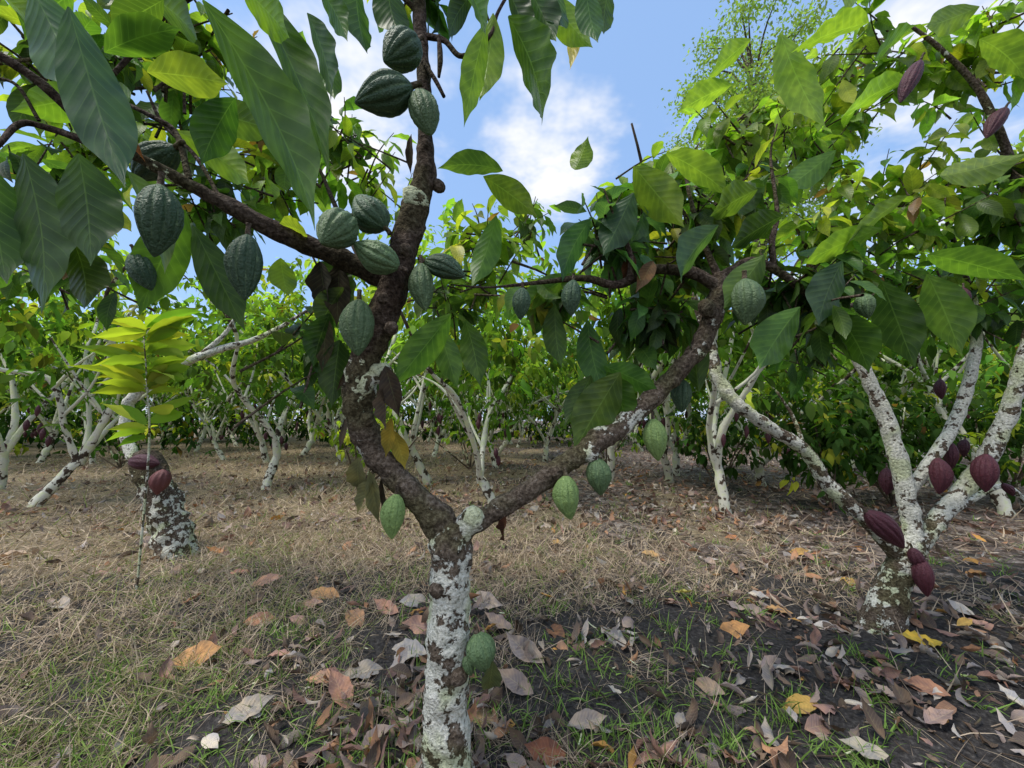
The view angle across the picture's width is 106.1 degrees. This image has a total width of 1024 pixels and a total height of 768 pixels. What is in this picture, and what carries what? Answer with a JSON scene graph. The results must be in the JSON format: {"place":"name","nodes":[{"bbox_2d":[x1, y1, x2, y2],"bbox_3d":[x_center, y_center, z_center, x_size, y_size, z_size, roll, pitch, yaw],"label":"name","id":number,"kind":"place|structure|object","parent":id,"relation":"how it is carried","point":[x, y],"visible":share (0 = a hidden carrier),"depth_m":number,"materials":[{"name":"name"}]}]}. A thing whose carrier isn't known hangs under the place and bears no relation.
{"place":"outdoors","nodes":[
{"label":"outdoors","id":0,"kind":"place"},
{"bbox_2d":[0,421,1023,767],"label":"ground","id":1,"kind":"structure","parent":0,"point":[852,717],"depth_m":2.35,"materials":[{"name":"soil"}]},
{"bbox_2d":[0,317,39,389],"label":"cacao tree","id":2,"kind":"object","parent":1,"relation":"on","point":[7,387],"visible":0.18,"depth_m":9.42,"materials":[{"name":"green plant"}]},
{"bbox_2d":[0,326,52,413],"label":"cacao tree","id":3,"kind":"object","parent":1,"relation":"on","point":[26,393],"visible":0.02,"depth_m":12.38,"materials":[{"name":"green plant"}]},
{"bbox_2d":[0,351,75,418],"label":"cacao tree","id":4,"kind":"object","parent":1,"relation":"on","point":[8,408],"visible":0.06,"depth_m":14.61,"materials":[{"name":"green plant"}]},
{"bbox_2d":[27,389,51,435],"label":"cacao tree","id":5,"kind":"object","parent":1,"relation":"on","point":[50,420],"visible":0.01,"depth_m":17.35,"materials":[{"name":"green plant"}]},
{"bbox_2d":[0,336,85,446],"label":"cacao tree","id":6,"kind":"object","parent":1,"relation":"on","point":[45,418],"depth_m":16.45,"materials":[{"name":"green plant"}]},
{"bbox_2d":[0,290,122,462],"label":"cacao tree","id":7,"kind":"object","parent":1,"relation":"on","point":[45,451],"visible":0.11,"depth_m":10.91,"materials":[{"name":"green plant"}]},
{"bbox_2d":[0,249,137,488],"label":"cacao tree","id":8,"kind":"object","parent":1,"relation":"on","point":[12,438],"visible":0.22,"depth_m":7.00,"materials":[{"name":"green plant"}]},
{"bbox_2d":[26,324,152,463],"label":"cacao tree","id":9,"kind":"object","parent":1,"relation":"on","point":[45,383],"visible":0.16,"depth_m":10.32,"materials":[{"name":"green plant"}]},
{"bbox_2d":[36,317,155,437],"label":"cacao tree","id":10,"kind":"object","parent":1,"relation":"on","point":[78,393],"visible":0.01,"depth_m":14.77,"materials":[{"name":"green plant"}]},
{"bbox_2d":[46,404,184,468],"bbox_3d":[-9.522,1.278,9.454,2.642,1.634,1.816,-1,-5,15],"label":"bush","id":11,"kind":"object","parent":1,"relation":"on","point":[120,464],"visible":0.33,"depth_m":9.30,"materials":[{"name":"green plant"}]},
{"bbox_2d":[0,149,247,506],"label":"cacao tree","id":12,"kind":"object","parent":1,"relation":"on","point":[62,332],"visible":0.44,"depth_m":5.68,"materials":[{"name":"green plant"}]},
{"bbox_2d":[66,307,203,591],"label":"sapling","id":13,"kind":"object","parent":1,"relation":"on","point":[123,367],"visible":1,"depth_m":2.88,"materials":[{"name":"green plant"}]},
{"bbox_2d":[48,312,222,421],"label":"cacao tree","id":14,"kind":"object","parent":1,"relation":"on","point":[153,402],"visible":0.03,"depth_m":13.50,"materials":[{"name":"green plant"}]},
{"bbox_2d":[138,359,204,448],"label":"cacao tree","id":15,"kind":"object","parent":1,"relation":"on","point":[159,396],"visible":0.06,"depth_m":14.93,"materials":[{"name":"green plant"}]},
{"bbox_2d":[136,308,217,441],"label":"cacao tree","id":16,"kind":"object","parent":1,"relation":"on","point":[168,434],"visible":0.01,"depth_m":18.67,"materials":[{"name":"green plant"}]},
{"bbox_2d":[165,389,230,439],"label":"cacao tree","id":17,"kind":"object","parent":1,"relation":"on","point":[199,432],"visible":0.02,"depth_m":19.87,"materials":[{"name":"green plant"}]},
{"bbox_2d":[150,324,247,451],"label":"cacao tree","id":18,"kind":"object","parent":1,"relation":"on","point":[202,436],"visible":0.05,"depth_m":14.36,"materials":[{"name":"green plant"}]},
{"bbox_2d":[190,335,233,442],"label":"cacao tree","id":19,"kind":"object","parent":1,"relation":"on","point":[221,432],"visible":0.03,"depth_m":19.41,"materials":[{"name":"green plant"}]},
{"bbox_2d":[117,306,312,561],"bbox_3d":[-2.993,0.436,3.769,1.714,2.707,0.605,1,-5,-14],"label":"pruned cacao tree","id":20,"kind":"object","parent":1,"relation":"on","point":[169,522],"visible":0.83,"depth_m":3.55,"materials":[{"name":"white plant"}]},
{"bbox_2d":[162,332,277,459],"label":"cacao tree","id":21,"kind":"object","parent":1,"relation":"on","point":[205,409],"visible":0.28,"depth_m":11.55,"materials":[{"name":"green plant"}]},
{"bbox_2d":[136,265,315,462],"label":"cacao tree","id":22,"kind":"object","parent":1,"relation":"on","point":[257,428],"visible":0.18,"depth_m":10.60,"materials":[{"name":"green plant"}]},
{"bbox_2d":[115,266,350,489],"bbox_3d":[-4.493,-0.138,7.245,4.339,4.398,3.225,11,-12,-65],"label":"cacao tree","id":23,"kind":"object","parent":1,"relation":"on","point":[253,378],"visible":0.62,"depth_m":6.84,"materials":[{"name":"green plant"}]},
{"bbox_2d":[197,351,272,445],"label":"cacao tree","id":24,"kind":"object","parent":1,"relation":"on","point":[231,435],"visible":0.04,"depth_m":17.13,"materials":[{"name":"green plant"}]},
{"bbox_2d":[218,355,272,441],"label":"cacao tree","id":25,"kind":"object","parent":1,"relation":"on","point":[251,418],"visible":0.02,"depth_m":20.26,"materials":[{"name":"green plant"}]},
{"bbox_2d":[256,313,317,447],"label":"cacao tree","id":26,"kind":"object","parent":1,"relation":"on","point":[289,424],"visible":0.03,"depth_m":15.95,"materials":[{"name":"green plant"}]},
{"bbox_2d":[184,256,396,461],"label":"cacao tree","id":27,"kind":"object","parent":1,"relation":"on","point":[299,276],"visible":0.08,"depth_m":10.47,"materials":[{"name":"green plant"}]},
{"bbox_2d":[269,322,336,444],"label":"cacao tree","id":28,"kind":"object","parent":1,"relation":"on","point":[311,419],"visible":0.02,"depth_m":16.75,"materials":[{"name":"green plant"}]},
{"bbox_2d":[272,395,337,441],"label":"cacao tree","id":29,"kind":"object","parent":1,"relation":"on","point":[317,411],"visible":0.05,"depth_m":19.49,"materials":[{"name":"green plant"}]},
{"bbox_2d":[228,268,382,454],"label":"cacao tree","id":30,"kind":"object","parent":1,"relation":"on","point":[311,441],"visible":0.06,"depth_m":12.72,"materials":[{"name":"green plant"}]},
{"bbox_2d":[289,338,350,429],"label":"cacao tree","id":31,"kind":"object","parent":1,"relation":"on","point":[341,420],"visible":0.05,"depth_m":14.01,"materials":[{"name":"green plant"}]},
{"bbox_2d":[309,404,436,488],"bbox_3d":[-2.348,1.058,6.588,2.318,1.571,1.183,0,-5,0],"label":"bush","id":32,"kind":"object","parent":1,"relation":"on","point":[332,443],"visible":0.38,"depth_m":6.44,"materials":[{"name":"green plant"}]},
{"bbox_2d":[301,291,446,424],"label":"cacao tree","id":33,"kind":"object","parent":1,"relation":"on","point":[409,410],"visible":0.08,"depth_m":9.87,"materials":[{"name":"green plant"}]},
{"bbox_2d":[304,202,543,484],"bbox_3d":[-1.697,-0.692,7.779,4.586,5.732,4.386,2,-6,-26],"label":"cacao tree","id":34,"kind":"object","parent":1,"relation":"on","point":[413,452],"visible":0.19,"depth_m":7.34,"materials":[{"name":"green plant"}]},
{"bbox_2d":[405,367,450,441],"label":"cacao tree","id":35,"kind":"object","parent":1,"relation":"on","point":[430,434],"visible":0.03,"depth_m":19.73,"materials":[{"name":"plant"}]},
{"bbox_2d":[383,316,486,456],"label":"cacao tree","id":36,"kind":"object","parent":1,"relation":"on","point":[438,438],"visible":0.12,"depth_m":12.62,"materials":[{"name":"green plant"}]},
{"bbox_2d":[419,377,453,442],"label":"cacao tree","id":37,"kind":"object","parent":1,"relation":"on","point":[446,435],"visible":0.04,"depth_m":19.21,"materials":[{"name":"green plant"}]},
{"bbox_2d":[411,365,463,441],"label":"cacao tree","id":38,"kind":"object","parent":1,"relation":"on","point":[432,405],"visible":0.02,"depth_m":20.25,"materials":[{"name":"green plant"}]},
{"bbox_2d":[0,0,885,767],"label":"cacao tree","id":39,"kind":"object","parent":1,"relation":"on","point":[64,218],"visible":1,"depth_m":1.39,"materials":[{"name":"green plant"}]},
{"bbox_2d":[410,409,512,468],"bbox_3d":[-1.111,1.318,9.280,2.307,1.521,1.558,0,-5,0],"label":"bush","id":40,"kind":"object","parent":1,"relation":"on","point":[465,437],"visible":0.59,"depth_m":9.25,"materials":[{"name":"green plant"}]},
{"bbox_2d":[355,198,617,503],"bbox_3d":[-0.391,-0.363,5.909,4.226,4.615,4.046,1,-6,-32],"label":"cacao tree","id":41,"kind":"object","parent":1,"relation":"on","point":[500,346],"visible":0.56,"depth_m":5.62,"materials":[{"name":"green plant"}]},
{"bbox_2d":[398,271,578,467],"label":"cacao tree","id":42,"kind":"object","parent":1,"relation":"on","point":[467,375],"visible":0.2,"depth_m":9.08,"materials":[{"name":"green plant"}]},
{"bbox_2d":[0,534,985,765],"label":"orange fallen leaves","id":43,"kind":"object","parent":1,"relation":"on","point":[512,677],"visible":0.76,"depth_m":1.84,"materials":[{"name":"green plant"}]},
{"bbox_2d":[445,326,548,446],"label":"cacao tree","id":44,"kind":"object","parent":1,"relation":"on","point":[483,404],"visible":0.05,"depth_m":16.70,"materials":[{"name":"green plant"}]},
{"bbox_2d":[473,341,547,443],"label":"cacao tree","id":45,"kind":"object","parent":1,"relation":"on","point":[512,407],"visible":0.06,"depth_m":17.80,"materials":[{"name":"green plant"}]},
{"bbox_2d":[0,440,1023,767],"bbox_3d":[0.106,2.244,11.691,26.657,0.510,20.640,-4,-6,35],"label":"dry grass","id":46,"kind":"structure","parent":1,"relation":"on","point":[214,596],"depth_m":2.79,"materials":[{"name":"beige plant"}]},
{"bbox_2d":[0,303,1023,458],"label":"distant tree line","id":47,"kind":"object","parent":1,"relation":"on","point":[240,430],"visible":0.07,"depth_m":16.35,"materials":[{"name":"green plant"}]},
{"bbox_2d":[0,439,1023,767],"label":"fallen leaves","id":48,"kind":"object","parent":1,"relation":"on","point":[376,753],"depth_m":2.04,"materials":[{"name":"brown plant"}]},
{"bbox_2d":[0,480,1023,767],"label":"green grass tufts","id":49,"kind":"object","parent":1,"relation":"on","point":[728,740],"visible":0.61,"depth_m":1.66,"materials":[{"name":"plant"}]},
{"bbox_2d":[462,305,576,455],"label":"cacao tree","id":50,"kind":"object","parent":1,"relation":"on","point":[504,444],"visible":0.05,"depth_m":12.09,"materials":[{"name":"green plant"}]},
{"bbox_2d":[492,363,564,447],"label":"cacao tree","id":51,"kind":"object","parent":1,"relation":"on","point":[542,405],"visible":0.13,"depth_m":16.02,"materials":[{"name":"green plant"}]},
{"bbox_2d":[509,381,547,440],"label":"cacao tree","id":52,"kind":"object","parent":1,"relation":"on","point":[527,438],"visible":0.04,"depth_m":21.03,"materials":[{"name":"green plant"}]},
{"bbox_2d":[476,321,584,461],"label":"cacao tree","id":53,"kind":"object","parent":1,"relation":"on","point":[552,390],"visible":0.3,"depth_m":11.32,"materials":[{"name":"green plant"}]},
{"bbox_2d":[525,368,567,431],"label":"cacao tree","id":54,"kind":"object","parent":1,"relation":"on","point":[548,427],"visible":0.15,"depth_m":18.48,"materials":[{"name":"green plant"}]},
{"bbox_2d":[547,384,567,440],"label":"cacao tree","id":55,"kind":"object","parent":1,"relation":"on","point":[564,437],"depth_m":20.65,"materials":[{"name":"plant"}]},
{"bbox_2d":[545,352,581,442],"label":"cacao tree","id":56,"kind":"object","parent":1,"relation":"on","point":[565,390],"visible":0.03,"depth_m":19.31,"materials":[{"name":"green plant"}]},
{"bbox_2d":[558,374,579,398],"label":"cacao tree","id":57,"kind":"object","parent":1,"relation":"on","point":[567,384],"visible":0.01,"depth_m":17.20,"materials":[{"name":"green plant"}]},
{"bbox_2d":[559,425,644,462],"bbox_3d":[2.415,1.315,9.922,2.400,1.634,1.754,-1,-5,15],"label":"bush","id":58,"kind":"object","parent":1,"relation":"on","point":[623,441],"visible":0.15,"depth_m":9.90,"materials":[{"name":"green plant"}]},
{"bbox_2d":[579,357,646,443],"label":"cacao tree","id":59,"kind":"object","parent":1,"relation":"on","point":[645,370],"visible":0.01,"depth_m":17.90,"materials":[{"name":"green plant"}]},
{"bbox_2d":[525,218,718,481],"bbox_3d":[2.081,-0.712,7.486,3.340,5.576,4.486,1,-5,-6],"label":"cacao tree","id":60,"kind":"object","parent":1,"relation":"on","point":[653,377],"visible":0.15,"depth_m":7.33,"materials":[{"name":"green plant"}]},
{"bbox_2d":[584,358,678,451],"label":"cacao tree","id":61,"kind":"object","parent":1,"relation":"on","point":[636,429],"visible":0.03,"depth_m":14.37,"materials":[{"name":"plant"}]},
{"bbox_2d":[553,231,744,482],"bbox_3d":[2.949,-0.731,7.651,3.725,5.686,4.444,-8,-8,31],"label":"cacao tree","id":62,"kind":"object","parent":1,"relation":"on","point":[665,422],"visible":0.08,"depth_m":7.40,"materials":[{"name":"green plant"}]},
{"bbox_2d":[653,398,700,440],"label":"cacao tree","id":63,"kind":"object","parent":1,"relation":"on","point":[672,435],"visible":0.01,"depth_m":20.43,"materials":[{"name":"plant"}]},
{"bbox_2d":[602,299,755,475],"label":"cacao tree","id":64,"kind":"object","parent":1,"relation":"on","point":[676,457],"visible":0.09,"depth_m":8.36,"materials":[{"name":"green plant"}]},
{"bbox_2d":[665,401,765,483],"bbox_3d":[3.604,1.044,6.696,1.667,1.605,1.451,0,-5,0],"label":"bush","id":65,"kind":"object","parent":1,"relation":"on","point":[729,470],"visible":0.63,"depth_m":6.68,"materials":[{"name":"green plant"}]},
{"bbox_2d":[692,336,745,422],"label":"cacao tree","id":66,"kind":"object","parent":1,"relation":"on","point":[709,399],"visible":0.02,"depth_m":18.31,"materials":[{"name":"green plant"}]},
{"bbox_2d":[694,358,765,447],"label":"cacao tree","id":67,"kind":"object","parent":1,"relation":"on","point":[707,394],"visible":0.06,"depth_m":16.02,"materials":[{"name":"green plant"}]},
{"bbox_2d":[601,123,883,513],"bbox_3d":[2.906,-0.576,5.139,3.356,4.856,3.346,0,-5,1],"label":"cacao tree","id":68,"kind":"object","parent":1,"relation":"on","point":[716,441],"visible":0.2,"depth_m":4.90,"materials":[{"name":"green plant"}]},
{"bbox_2d":[702,312,801,442],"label":"cacao tree","id":69,"kind":"object","parent":1,"relation":"on","point":[760,433],"depth_m":18.45,"materials":[{"name":"green plant"}]},
{"bbox_2d":[659,0,890,442],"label":"tall tree","id":70,"kind":"object","parent":1,"relation":"on","point":[754,90],"visible":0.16,"depth_m":20.03,"materials":[{"name":"green plant"}]},
{"bbox_2d":[728,334,835,444],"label":"cacao tree","id":71,"kind":"object","parent":1,"relation":"on","point":[769,393],"depth_m":16.02,"materials":[{"name":"green plant"}]},
{"bbox_2d":[737,357,842,448],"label":"cacao tree","id":72,"kind":"object","parent":1,"relation":"on","point":[762,393],"visible":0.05,"depth_m":13.35,"materials":[{"name":"green plant"}]},
{"bbox_2d":[657,242,946,485],"bbox_3d":[4.954,-0.315,7.368,4.398,4.824,4.594,5,-4,21],"label":"cacao tree","id":73,"kind":"object","parent":1,"relation":"on","point":[782,377],"visible":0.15,"depth_m":7.10,"materials":[{"name":"green plant"}]},
{"bbox_2d":[748,378,916,513],"bbox_3d":[4.345,0.810,5.208,1.989,1.817,1.678,0,-5,0],"label":"bush","id":74,"kind":"object","parent":1,"relation":"on","point":[834,442],"visible":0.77,"depth_m":5.07,"materials":[{"name":"green plant"}]},
{"bbox_2d":[736,274,938,472],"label":"cacao tree","id":75,"kind":"object","parent":1,"relation":"on","point":[838,378],"visible":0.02,"depth_m":8.63,"materials":[{"name":"green plant"}]},
{"bbox_2d":[764,352,912,454],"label":"cacao tree","id":76,"kind":"object","parent":1,"relation":"on","point":[847,380],"visible":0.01,"depth_m":12.17,"materials":[{"name":"green plant"}]},
{"bbox_2d":[678,0,1023,634],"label":"cacao tree","id":77,"kind":"object","parent":1,"relation":"on","point":[941,303],"visible":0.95,"depth_m":2.40,"materials":[{"name":"green plant"}]},
{"bbox_2d":[799,371,982,506],"bbox_3d":[5.397,0.748,5.618,1.907,2.013,1.891,-5,-7,43],"label":"bush","id":78,"kind":"object","parent":1,"relation":"on","point":[917,423],"visible":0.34,"depth_m":5.40,"materials":[{"name":"green plant"}]},
{"bbox_2d":[824,357,959,411],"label":"cacao tree","id":79,"kind":"object","parent":1,"relation":"on","point":[904,379],"depth_m":13.17,"materials":[{"name":"green plant"}]},
{"bbox_2d":[845,362,980,417],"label":"cacao tree","id":80,"kind":"object","parent":1,"relation":"on","point":[929,402],"depth_m":13.56,"materials":[{"name":"green plant"}]},
{"bbox_2d":[827,237,1023,487],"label":"cacao tree","id":81,"kind":"object","parent":1,"relation":"on","point":[944,356],"visible":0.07,"depth_m":7.06,"materials":[{"name":"green plant"}]},
{"bbox_2d":[831,129,1023,515],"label":"cacao tree","id":82,"kind":"object","parent":1,"relation":"on","point":[1000,500],"visible":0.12,"depth_m":5.37,"materials":[{"name":"green plant"}]},
{"bbox_2d":[861,280,1019,445],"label":"cacao tree","id":83,"kind":"object","parent":1,"relation":"on","point":[1005,356],"visible":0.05,"depth_m":9.25,"materials":[{"name":"green plant"}]},
{"bbox_2d":[901,360,1023,503],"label":"bush","id":84,"kind":"object","parent":1,"relation":"on","point":[1005,462],"visible":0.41,"depth_m":5.42,"materials":[{"name":"green plant"}]},
{"bbox_2d":[933,350,1008,414],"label":"cacao tree","id":85,"kind":"object","parent":1,"relation":"on","point":[989,353],"visible":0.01,"depth_m":17.31,"materials":[{"name":"green plant"}]},
{"bbox_2d":[949,354,1013,427],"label":"cacao tree","id":86,"kind":"object","parent":1,"relation":"on","point":[993,397],"visible":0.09,"depth_m":13.50,"materials":[{"name":"green plant"}]},
{"bbox_2d":[983,347,1013,365],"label":"cacao tree","id":87,"kind":"object","parent":1,"relation":"on","point":[1010,362],"visible":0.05,"depth_m":13.33,"materials":[{"name":"green plant"}]},
{"bbox_2d":[997,246,1017,357],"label":"cacao tree","id":88,"kind":"object","parent":1,"relation":"on","point":[1004,346],"visible":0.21,"depth_m":7.36,"materials":[{"name":"green plant"}]},
{"bbox_2d":[0,0,1023,420],"label":"sky","id":89,"kind":"structure","parent":0,"point":[616,83],"materials":[{"name":"blue"}]}
]}

